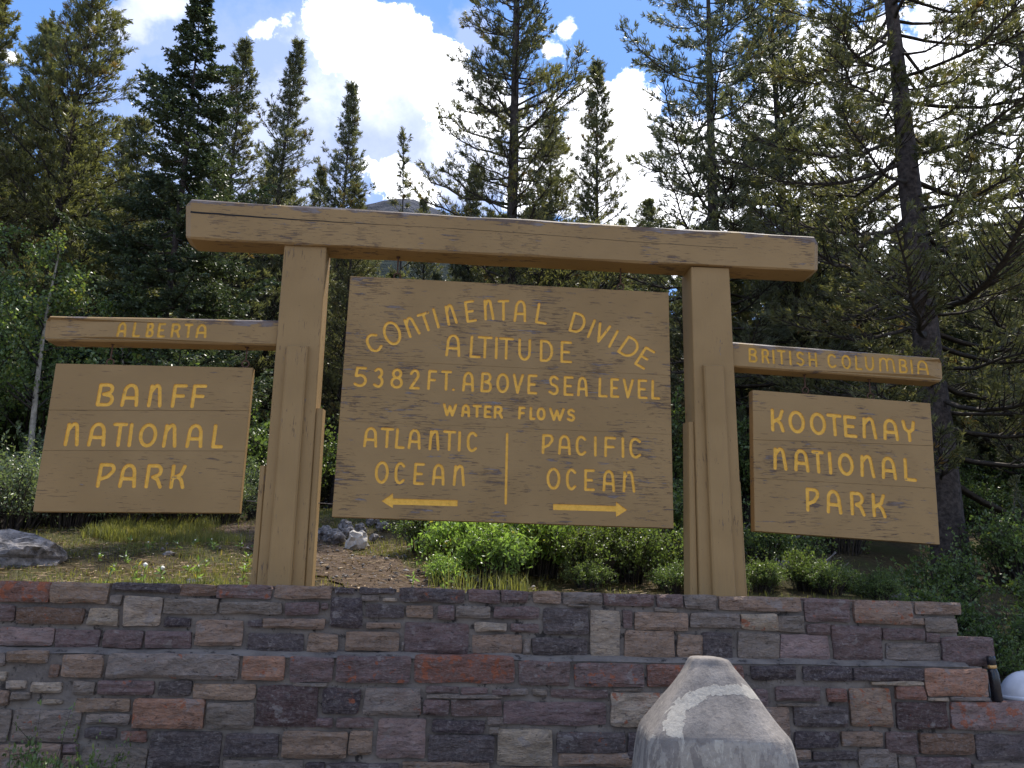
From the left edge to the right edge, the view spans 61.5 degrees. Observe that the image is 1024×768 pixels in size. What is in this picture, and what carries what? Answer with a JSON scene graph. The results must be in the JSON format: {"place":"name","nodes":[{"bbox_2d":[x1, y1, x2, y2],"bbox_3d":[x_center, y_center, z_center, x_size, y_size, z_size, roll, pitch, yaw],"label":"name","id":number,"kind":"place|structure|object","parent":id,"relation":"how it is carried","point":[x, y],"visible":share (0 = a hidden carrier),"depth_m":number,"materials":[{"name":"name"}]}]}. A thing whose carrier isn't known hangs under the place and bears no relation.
{"place":"outdoors","nodes":[
{"label":"outdoors","id":0,"kind":"place"},
{"bbox_2d":[191,199,453,509],"bbox_3d":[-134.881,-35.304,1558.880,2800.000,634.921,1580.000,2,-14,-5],"label":"mountain","id":1,"kind":"structure","parent":0,"point":[384,205],"depth_m":1311.68,"materials":[{"name":"grey stone"}]},
{"bbox_2d":[202,511,465,591],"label":"dirt path","id":2,"kind":"structure","parent":0,"point":[353,582],"depth_m":7.46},
{"bbox_2d":[75,528,542,588],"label":"pebbles","id":3,"kind":"object","parent":2,"relation":"on","point":[327,567],"visible":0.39,"depth_m":7.45,"materials":[{"name":"grey stone"}]},
{"bbox_2d":[0,511,1022,696],"bbox_3d":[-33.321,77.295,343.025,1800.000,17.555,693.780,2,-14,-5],"label":"meadow ground","id":4,"kind":"structure","parent":0,"point":[897,551],"depth_m":8.02,"materials":[{"name":"green plant"}]},
{"bbox_2d":[0,420,45,466],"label":"shrub","id":5,"kind":"object","parent":4,"relation":"on","point":[23,436],"visible":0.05,"depth_m":11.04,"materials":[{"name":"green plant"}]},
{"bbox_2d":[0,0,46,449],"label":"pine tree","id":6,"kind":"object","parent":4,"relation":"on","point":[6,21],"visible":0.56,"depth_m":15.40,"materials":[{"name":"green plant"}]},
{"bbox_2d":[0,219,51,384],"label":"broadleaf tree","id":7,"kind":"object","parent":4,"relation":"on","point":[3,281],"visible":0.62,"depth_m":11.75,"materials":[{"name":"green plant"}]},
{"bbox_2d":[0,453,58,530],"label":"shrub","id":8,"kind":"object","parent":4,"relation":"on","point":[16,519],"visible":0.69,"depth_m":8.90,"materials":[{"name":"green plant"}]},
{"bbox_2d":[0,431,65,528],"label":"shrub","id":9,"kind":"object","parent":4,"relation":"on","point":[33,455],"visible":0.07,"depth_m":9.76,"materials":[{"name":"green plant"}]},
{"bbox_2d":[0,529,67,567],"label":"boulder","id":10,"kind":"object","parent":4,"relation":"on","point":[20,548],"visible":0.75,"depth_m":6.94,"materials":[{"name":"grey stone"}]},
{"bbox_2d":[0,299,90,493],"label":"shrub","id":11,"kind":"object","parent":4,"relation":"on","point":[27,414],"visible":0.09,"depth_m":12.35,"materials":[{"name":"green plant"}]},
{"bbox_2d":[0,16,108,329],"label":"pine tree","id":12,"kind":"object","parent":4,"relation":"on","point":[35,48],"visible":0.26,"depth_m":19.13,"materials":[{"name":"green plant"}]},
{"bbox_2d":[1,139,114,372],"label":"spruce tree","id":13,"kind":"object","parent":4,"relation":"on","point":[75,218],"visible":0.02,"depth_m":18.16,"materials":[{"name":"green plant"}]},
{"bbox_2d":[9,454,118,528],"bbox_3d":[-4.819,1.243,9.512,1.272,1.033,1.164,7,-15,-22],"label":"shrub","id":14,"kind":"object","parent":4,"relation":"on","point":[69,519],"visible":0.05,"depth_m":9.33,"materials":[{"name":"green plant"}]},
{"bbox_2d":[0,224,130,458],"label":"broadleaf tree","id":15,"kind":"object","parent":4,"relation":"on","point":[67,288],"visible":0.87,"depth_m":11.37,"materials":[{"name":"green plant"}]},
{"bbox_2d":[0,289,163,460],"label":"shrub","id":16,"kind":"object","parent":4,"relation":"on","point":[43,409],"visible":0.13,"depth_m":11.98,"materials":[{"name":"green plant"}]},
{"bbox_2d":[0,0,171,444],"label":"pine tree","id":17,"kind":"object","parent":4,"relation":"on","point":[72,116],"visible":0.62,"depth_m":15.83,"materials":[{"name":"green plant"}]},
{"bbox_2d":[69,169,150,363],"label":"pine tree","id":18,"kind":"object","parent":4,"relation":"on","point":[114,276],"visible":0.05,"depth_m":18.86,"materials":[{"name":"green plant"}]},
{"bbox_2d":[22,347,199,516],"bbox_3d":[-5.593,0.603,12.355,2.968,3.055,2.462,-8,-17,34],"label":"shrub","id":19,"kind":"object","parent":4,"relation":"on","point":[102,351],"visible":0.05,"depth_m":12.19,"materials":[{"name":"green plant"}]},
{"bbox_2d":[98,114,136,190],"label":"pine tree","id":20,"kind":"object","parent":4,"relation":"on","point":[127,123],"visible":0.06,"depth_m":40.19,"materials":[{"name":"green plant"}]},
{"bbox_2d":[72,114,166,315],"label":"pine tree","id":21,"kind":"object","parent":4,"relation":"on","point":[142,126],"visible":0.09,"depth_m":21.04,"materials":[{"name":"green plant"}]},
{"bbox_2d":[74,282,180,365],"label":"broadleaf tree","id":22,"kind":"object","parent":4,"relation":"on","point":[108,310],"visible":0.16,"depth_m":12.93,"materials":[{"name":"green plant"}]},
{"bbox_2d":[97,513,164,524],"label":"shrub","id":23,"kind":"object","parent":4,"relation":"on","point":[132,515],"visible":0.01,"depth_m":9.83,"materials":[{"name":"green plant"}]},
{"bbox_2d":[0,0,280,433],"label":"spruce tree","id":24,"kind":"object","parent":4,"relation":"on","point":[177,109],"visible":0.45,"depth_m":14.13,"materials":[{"name":"green plant"}]},
{"bbox_2d":[75,513,255,545],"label":"grass","id":25,"kind":"structure","parent":4,"relation":"on","point":[117,529],"depth_m":9.45,"materials":[{"name":"green plant"}]},
{"bbox_2d":[86,573,250,584],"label":"wall top grass","id":26,"kind":"structure","parent":4,"relation":"on","point":[203,581],"depth_m":6.23,"materials":[{"name":"green plant"}]},
{"bbox_2d":[144,513,207,522],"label":"shrub","id":27,"kind":"object","parent":4,"relation":"on","point":[172,515],"visible":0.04,"depth_m":10.51,"materials":[{"name":"green plant"}]},
{"bbox_2d":[169,356,269,516],"bbox_3d":[-4.963,0.830,13.210,2.298,2.851,2.770,10,-17,-33],"label":"shrub","id":28,"kind":"object","parent":4,"relation":"on","point":[254,431],"visible":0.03,"depth_m":13.19,"materials":[{"name":"green plant"}]},
{"bbox_2d":[162,35,280,450],"bbox_3d":[-6.255,-2.492,18.008,3.343,11.094,3.126,7,-15,-22],"label":"pine tree","id":29,"kind":"object","parent":4,"relation":"on","point":[244,50],"visible":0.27,"depth_m":18.63,"materials":[{"name":"green plant"}]},
{"bbox_2d":[201,473,257,523],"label":"shrub","id":30,"kind":"object","parent":4,"relation":"on","point":[247,495],"visible":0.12,"depth_m":11.58,"materials":[{"name":"green plant"}]},
{"bbox_2d":[244,455,266,519],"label":"shrub","id":31,"kind":"object","parent":4,"relation":"on","point":[252,513],"visible":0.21,"depth_m":12.53,"materials":[{"name":"green plant"}]},
{"bbox_2d":[247,401,271,481],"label":"shrub","id":32,"kind":"object","parent":4,"relation":"on","point":[265,449],"visible":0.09,"depth_m":14.06,"materials":[{"name":"green plant"}]},
{"bbox_2d":[0,507,555,591],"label":"grass","id":33,"kind":"structure","parent":4,"relation":"on","point":[215,573],"depth_m":7.73,"materials":[{"name":"green plant"}]},
{"bbox_2d":[221,36,342,487],"bbox_3d":[-5.511,-2.772,19.937,4.482,12.327,4.228,-2,-15,14],"label":"pine tree","id":34,"kind":"object","parent":4,"relation":"on","point":[296,66],"visible":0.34,"depth_m":20.75,"materials":[{"name":"green plant"}]},
{"bbox_2d":[246,406,337,486],"bbox_3d":[-3.662,1.301,14.669,2.176,2.037,1.805,4,-14,-10],"label":"shrub","id":35,"kind":"object","parent":4,"relation":"on","point":[327,457],"visible":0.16,"depth_m":14.70,"materials":[{"name":"green plant"}]},
{"bbox_2d":[253,201,338,427],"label":"pine tree","id":36,"kind":"object","parent":4,"relation":"on","point":[279,263],"visible":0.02,"depth_m":19.24,"materials":[{"name":"green plant"}]},
{"bbox_2d":[255,260,341,501],"bbox_3d":[-4.111,-0.390,17.925,2.316,6.681,2.456,6,-15,-17],"label":"pine tree","id":37,"kind":"object","parent":4,"relation":"on","point":[322,397],"visible":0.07,"depth_m":17.47,"materials":[{"name":"green plant"}]},
{"bbox_2d":[275,164,338,339],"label":"pine tree","id":38,"kind":"object","parent":4,"relation":"on","point":[321,176],"visible":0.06,"depth_m":27.66,"materials":[{"name":"green plant"}]},
{"bbox_2d":[264,80,382,505],"bbox_3d":[-4.861,-2.457,23.018,4.454,12.985,4.722,11,-17,-35],"label":"pine tree","id":39,"kind":"object","parent":4,"relation":"on","point":[347,141],"visible":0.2,"depth_m":24.11,"materials":[{"name":"green plant"}]},
{"bbox_2d":[268,180,381,510],"bbox_3d":[-3.519,-0.794,17.615,2.655,7.395,2.275,5,-15,-16],"label":"pine tree","id":40,"kind":"object","parent":4,"relation":"on","point":[356,202],"visible":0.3,"depth_m":17.45,"materials":[{"name":"green plant"}]},
{"bbox_2d":[323,528,344,545],"bbox_3d":[-2.000,1.751,9.724,0.228,0.233,0.251,10,-16,-30],"label":"rock","id":41,"kind":"object","parent":4,"relation":"on","point":[335,536],"visible":0.84,"depth_m":9.65,"materials":[{"name":"grey stone"}]},
{"bbox_2d":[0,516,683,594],"bbox_3d":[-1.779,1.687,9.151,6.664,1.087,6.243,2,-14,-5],"label":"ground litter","id":42,"kind":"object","parent":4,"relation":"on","point":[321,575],"visible":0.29,"depth_m":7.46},
{"bbox_2d":[345,530,369,549],"bbox_3d":[-1.713,1.749,9.542,0.270,0.263,0.249,2,-14,-5],"label":"rock","id":43,"kind":"object","parent":4,"relation":"on","point":[355,540],"visible":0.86,"depth_m":9.46,"materials":[{"name":"grey stone"}]},
{"bbox_2d":[386,125,413,277],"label":"pine tree","id":44,"kind":"object","parent":4,"relation":"on","point":[401,136],"visible":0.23,"depth_m":24.09,"materials":[{"name":"green plant"}]},
{"bbox_2d":[380,520,451,554],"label":"shrub","id":45,"kind":"object","parent":4,"relation":"on","point":[414,527],"visible":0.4,"depth_m":8.60,"materials":[{"name":"green plant"}]},
{"bbox_2d":[403,196,444,280],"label":"pine tree","id":46,"kind":"object","parent":4,"relation":"on","point":[434,265],"visible":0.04,"depth_m":25.50,"materials":[{"name":"green plant"}]},
{"bbox_2d":[422,548,467,583],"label":"shrub","id":47,"kind":"object","parent":4,"relation":"on","point":[438,562],"visible":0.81,"depth_m":6.72,"materials":[{"name":"green plant"}]},
{"bbox_2d":[407,521,495,577],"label":"shrub","id":48,"kind":"object","parent":4,"relation":"on","point":[442,536],"visible":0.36,"depth_m":7.49,"materials":[{"name":"green plant"}]},
{"bbox_2d":[447,163,488,282],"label":"pine tree","id":49,"kind":"object","parent":4,"relation":"on","point":[473,204],"visible":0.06,"depth_m":21.84,"materials":[{"name":"green plant"}]},
{"bbox_2d":[426,563,534,593],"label":"wall top grass","id":50,"kind":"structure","parent":4,"relation":"on","point":[514,586],"depth_m":6.41,"materials":[{"name":"green plant"}]},
{"bbox_2d":[45,199,941,596],"bbox_3d":[0.004,0.190,6.587,6.971,3.043,0.305,2,-14,-5],"label":"timber frame","id":51,"kind":"object","parent":4,"relation":"on","point":[309,243],"visible":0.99,"depth_m":6.62,"materials":[{"name":"beige paint"}]},
{"bbox_2d":[33,344,254,513],"bbox_3d":[-2.656,0.314,6.303,1.416,1.282,0.072,2,-14,-5],"label":"sign board","id":52,"kind":"object","parent":51,"relation":"hanging from","point":[141,439],"visible":1,"depth_m":6.25,"materials":[{"name":"beige paint"}]},
{"bbox_2d":[332,256,673,528],"bbox_3d":[-0.025,0.028,6.632,2.540,2.081,0.070,2,-14,-5],"label":"sign board","id":53,"kind":"object","parent":51,"relation":"hanging from","point":[497,403],"visible":1,"depth_m":6.56,"materials":[{"name":"beige paint"}]},
{"bbox_2d":[749,374,939,544],"bbox_3d":[2.593,0.574,6.759,1.503,1.322,0.082,2,-14,-5],"label":"sign board","id":54,"kind":"object","parent":51,"relation":"hanging from","point":[842,467],"visible":1,"depth_m":6.70,"materials":[{"name":"beige paint"}]},
{"bbox_2d":[452,522,542,584],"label":"shrub","id":55,"kind":"object","parent":4,"relation":"on","point":[506,548],"visible":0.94,"depth_m":6.93,"materials":[{"name":"green plant"}]},
{"bbox_2d":[403,0,630,289],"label":"pine tree","id":56,"kind":"object","parent":4,"relation":"on","point":[513,111],"visible":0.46,"depth_m":17.56,"materials":[{"name":"green plant"}]},
{"bbox_2d":[495,523,582,578],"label":"shrub","id":57,"kind":"object","parent":4,"relation":"on","point":[544,561],"visible":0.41,"depth_m":7.24,"materials":[{"name":"green plant"}]},
{"bbox_2d":[526,109,594,286],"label":"pine tree","id":58,"kind":"object","parent":4,"relation":"on","point":[564,188],"visible":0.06,"depth_m":22.99,"materials":[{"name":"green plant"}]},
{"bbox_2d":[557,550,616,591],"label":"shrub","id":59,"kind":"object","parent":4,"relation":"on","point":[590,574],"visible":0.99,"depth_m":6.80,"materials":[{"name":"green plant"}]},
{"bbox_2d":[538,525,644,586],"bbox_3d":[0.647,1.377,7.207,0.939,0.834,0.764,6,-15,-17],"label":"shrub","id":60,"kind":"object","parent":4,"relation":"on","point":[588,539],"visible":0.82,"depth_m":7.06,"materials":[{"name":"green plant"}]},
{"bbox_2d":[551,56,638,290],"bbox_3d":[1.934,-2.444,20.931,3.405,12.555,3.184,2,-14,-3],"label":"pine tree","id":61,"kind":"object","parent":4,"relation":"on","point":[595,120],"visible":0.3,"depth_m":21.66,"materials":[{"name":"green plant"}]},
{"bbox_2d":[596,527,677,584],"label":"shrub","id":62,"kind":"object","parent":4,"relation":"on","point":[645,548],"visible":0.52,"depth_m":7.22,"materials":[{"name":"green plant"}]},
{"bbox_2d":[632,196,680,408],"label":"pine tree","id":63,"kind":"object","parent":4,"relation":"on","point":[647,205],"visible":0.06,"depth_m":28.45,"materials":[{"name":"green plant"}]},
{"bbox_2d":[635,221,684,471],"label":"pine tree","id":64,"kind":"object","parent":4,"relation":"on","point":[662,290],"visible":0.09,"depth_m":19.59,"materials":[{"name":"green plant"}]},
{"bbox_2d":[649,550,683,594],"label":"shrub","id":65,"kind":"object","parent":4,"relation":"on","point":[674,577],"visible":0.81,"depth_m":6.72,"materials":[{"name":"green plant"}]},
{"bbox_2d":[657,527,683,566],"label":"shrub","id":66,"kind":"object","parent":4,"relation":"on","point":[678,548],"visible":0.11,"depth_m":7.71,"materials":[{"name":"green plant"}]},
{"bbox_2d":[662,483,682,556],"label":"shrub","id":67,"kind":"object","parent":4,"relation":"on","point":[677,513],"visible":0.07,"depth_m":9.33,"materials":[{"name":"green plant"}]},
{"bbox_2d":[671,378,684,492],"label":"shrub","id":68,"kind":"object","parent":4,"relation":"on","point":[677,463],"visible":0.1,"depth_m":13.65,"materials":[{"name":"green plant"}]},
{"bbox_2d":[666,279,739,468],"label":"pine tree","id":69,"kind":"object","parent":4,"relation":"on","point":[679,304],"visible":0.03,"depth_m":19.20,"materials":[{"name":"green plant"}]},
{"bbox_2d":[678,401,750,527],"bbox_3d":[3.885,1.391,14.653,2.707,2.533,2.245,-9,-17,35],"label":"shrub","id":70,"kind":"object","parent":4,"relation":"on","point":[741,441],"visible":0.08,"depth_m":14.16,"materials":[{"name":"green plant"}]},
{"bbox_2d":[586,0,883,476],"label":"pine tree","id":71,"kind":"object","parent":4,"relation":"on","point":[713,178],"visible":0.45,"depth_m":15.63,"materials":[{"name":"green plant"}]},
{"bbox_2d":[737,421,750,526],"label":"shrub","id":72,"kind":"object","parent":4,"relation":"on","point":[747,488],"visible":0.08,"depth_m":14.05,"materials":[{"name":"green plant"}]},
{"bbox_2d":[730,278,782,438],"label":"pine tree","id":73,"kind":"object","parent":4,"relation":"on","point":[742,391],"visible":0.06,"depth_m":18.42,"materials":[{"name":"green plant"}]},
{"bbox_2d":[746,555,782,592],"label":"shrub","id":74,"kind":"object","parent":4,"relation":"on","point":[763,572],"visible":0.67,"depth_m":6.99,"materials":[{"name":"green plant"}]},
{"bbox_2d":[745,552,793,592],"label":"shrub","id":75,"kind":"object","parent":4,"relation":"on","point":[769,565],"visible":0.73,"depth_m":6.98,"materials":[{"name":"green plant"}]},
{"bbox_2d":[743,503,810,567],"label":"shrub","id":76,"kind":"object","parent":4,"relation":"on","point":[765,543],"visible":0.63,"depth_m":8.37,"materials":[{"name":"green plant"}]},
{"bbox_2d":[745,522,837,561],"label":"shrub","id":77,"kind":"object","parent":4,"relation":"on","point":[815,546],"visible":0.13,"depth_m":10.46,"materials":[{"name":"green plant"}]},
{"bbox_2d":[674,0,911,431],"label":"pine tree","id":78,"kind":"object","parent":4,"relation":"on","point":[786,106],"visible":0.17,"depth_m":18.91,"materials":[{"name":"green plant"}]},
{"bbox_2d":[777,535,833,591],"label":"shrub","id":79,"kind":"object","parent":4,"relation":"on","point":[798,561],"visible":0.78,"depth_m":7.13,"materials":[{"name":"green plant"}]},
{"bbox_2d":[793,551,864,595],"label":"shrub","id":80,"kind":"object","parent":4,"relation":"on","point":[816,576],"visible":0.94,"depth_m":6.97,"materials":[{"name":"green plant"}]},
{"bbox_2d":[816,537,871,555],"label":"shrub","id":81,"kind":"object","parent":4,"relation":"on","point":[855,548],"visible":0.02,"depth_m":11.69,"materials":[{"name":"green plant"}]},
{"bbox_2d":[698,0,1023,575],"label":"pine tree","id":82,"kind":"object","parent":4,"relation":"on","point":[918,246],"visible":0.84,"depth_m":12.34,"materials":[{"name":"green plant"}]},
{"bbox_2d":[774,23,965,444],"bbox_3d":[7.527,-2.622,19.061,4.007,12.398,3.432,-11,-19,40],"label":"pine tree","id":83,"kind":"object","parent":4,"relation":"on","point":[874,218],"visible":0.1,"depth_m":18.82,"materials":[{"name":"green plant"}]},
{"bbox_2d":[850,562,908,600],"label":"shrub","id":84,"kind":"object","parent":4,"relation":"on","point":[889,582],"visible":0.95,"depth_m":6.92,"materials":[{"name":"green plant"}]},
{"bbox_2d":[855,555,909,600],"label":"shrub","id":85,"kind":"object","parent":4,"relation":"on","point":[878,573],"visible":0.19,"depth_m":7.09,"materials":[{"name":"green plant"}]},
{"bbox_2d":[873,526,1006,615],"bbox_3d":[4.754,2.176,9.405,1.515,1.223,1.232,10,-16,-31],"label":"shrub","id":86,"kind":"object","parent":4,"relation":"on","point":[946,569],"visible":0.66,"depth_m":9.29,"materials":[{"name":"green plant"}]},
{"bbox_2d":[894,210,997,481],"bbox_3d":[9.743,-0.356,19.716,2.781,8.108,2.948,11,-17,-35],"label":"pine tree","id":87,"kind":"object","parent":4,"relation":"on","point":[944,342],"visible":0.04,"depth_m":19.44,"materials":[{"name":"green plant"}]},
{"bbox_2d":[895,561,998,635],"bbox_3d":[4.125,2.294,8.463,1.109,1.100,1.363,8,-16,-27],"label":"shrub","id":88,"kind":"object","parent":4,"relation":"on","point":[933,595],"visible":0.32,"depth_m":8.29,"materials":[{"name":"green plant"}]},
{"bbox_2d":[873,0,1023,474],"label":"pine tree","id":89,"kind":"object","parent":4,"relation":"on","point":[1003,445],"visible":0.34,"depth_m":16.83,"materials":[{"name":"green plant"}]},
{"bbox_2d":[958,450,998,521],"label":"shrub","id":90,"kind":"object","parent":4,"relation":"on","point":[969,476],"visible":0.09,"depth_m":15.69,"materials":[{"name":"green plant"}]},
{"bbox_2d":[937,273,1023,528],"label":"spruce tree","id":91,"kind":"object","parent":4,"relation":"on","point":[957,335],"visible":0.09,"depth_m":19.50,"materials":[{"name":"green plant"}]},
{"bbox_2d":[949,485,1023,589],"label":"shrub","id":92,"kind":"object","parent":4,"relation":"on","point":[1002,539],"visible":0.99,"depth_m":10.81,"materials":[{"name":"green plant"}]},
{"bbox_2d":[957,586,1023,675],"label":"shrub","id":93,"kind":"object","parent":4,"relation":"on","point":[988,631],"visible":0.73,"depth_m":7.54,"materials":[{"name":"green plant"}]},
{"bbox_2d":[959,219,1023,505],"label":"pine tree","id":94,"kind":"object","parent":4,"relation":"on","point":[978,338],"visible":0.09,"depth_m":18.95,"materials":[{"name":"green plant"}]},
{"bbox_2d":[960,470,1023,532],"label":"shrub","id":95,"kind":"object","parent":4,"relation":"on","point":[974,505],"visible":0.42,"depth_m":14.80,"materials":[{"name":"green plant"}]},
{"bbox_2d":[960,440,1023,522],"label":"shrub","id":96,"kind":"object","parent":4,"relation":"on","point":[996,472],"visible":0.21,"depth_m":18.04,"materials":[{"name":"green plant"}]},
{"bbox_2d":[983,563,1023,621],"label":"shrub","id":97,"kind":"object","parent":4,"relation":"on","point":[1012,585],"visible":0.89,"depth_m":9.02,"materials":[{"name":"green plant"}]},
{"bbox_2d":[987,629,1023,680],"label":"shrub","id":98,"kind":"object","parent":4,"relation":"on","point":[1016,661],"visible":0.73,"depth_m":6.98,"materials":[{"name":"green plant"}]},
{"bbox_2d":[0,0,1023,317],"label":"sky","id":99,"kind":"structure","parent":0,"point":[394,50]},
{"label":"parking lot","id":100,"kind":"structure","parent":0,"visible":0},
{"bbox_2d":[2,700,105,767],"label":"shrub","id":101,"kind":"object","parent":100,"relation":"on","point":[33,762],"visible":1,"depth_m":4.64,"materials":[{"name":"green plant"}]},
{"bbox_2d":[69,718,133,767],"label":"shrub","id":102,"kind":"object","parent":100,"relation":"on","point":[91,759],"visible":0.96,"depth_m":4.79,"materials":[{"name":"green plant"}]},
{"bbox_2d":[0,581,1023,767],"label":"stone wall","id":103,"kind":"structure","parent":100,"relation":"on","point":[167,675],"depth_m":5.56,"materials":[{"name":"grey stone"}]},
{"bbox_2d":[986,656,1002,701],"bbox_3d":[3.296,2.015,5.883,0.073,0.295,0.073,0,-14,-6],"label":"bottle","id":104,"kind":"object","parent":103,"relation":"on","point":[994,682],"visible":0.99,"depth_m":5.86,"materials":[{"name":"black glass"}]},
{"bbox_2d":[1001,670,1023,700],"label":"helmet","id":105,"kind":"object","parent":103,"relation":"on","point":[1012,686],"visible":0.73,"depth_m":6.12,"materials":[{"name":"plastic"}]},
{"bbox_2d":[632,656,798,767],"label":"concrete bollard","id":106,"kind":"object","parent":100,"relation":"on","point":[707,712],"visible":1,"depth_m":3.81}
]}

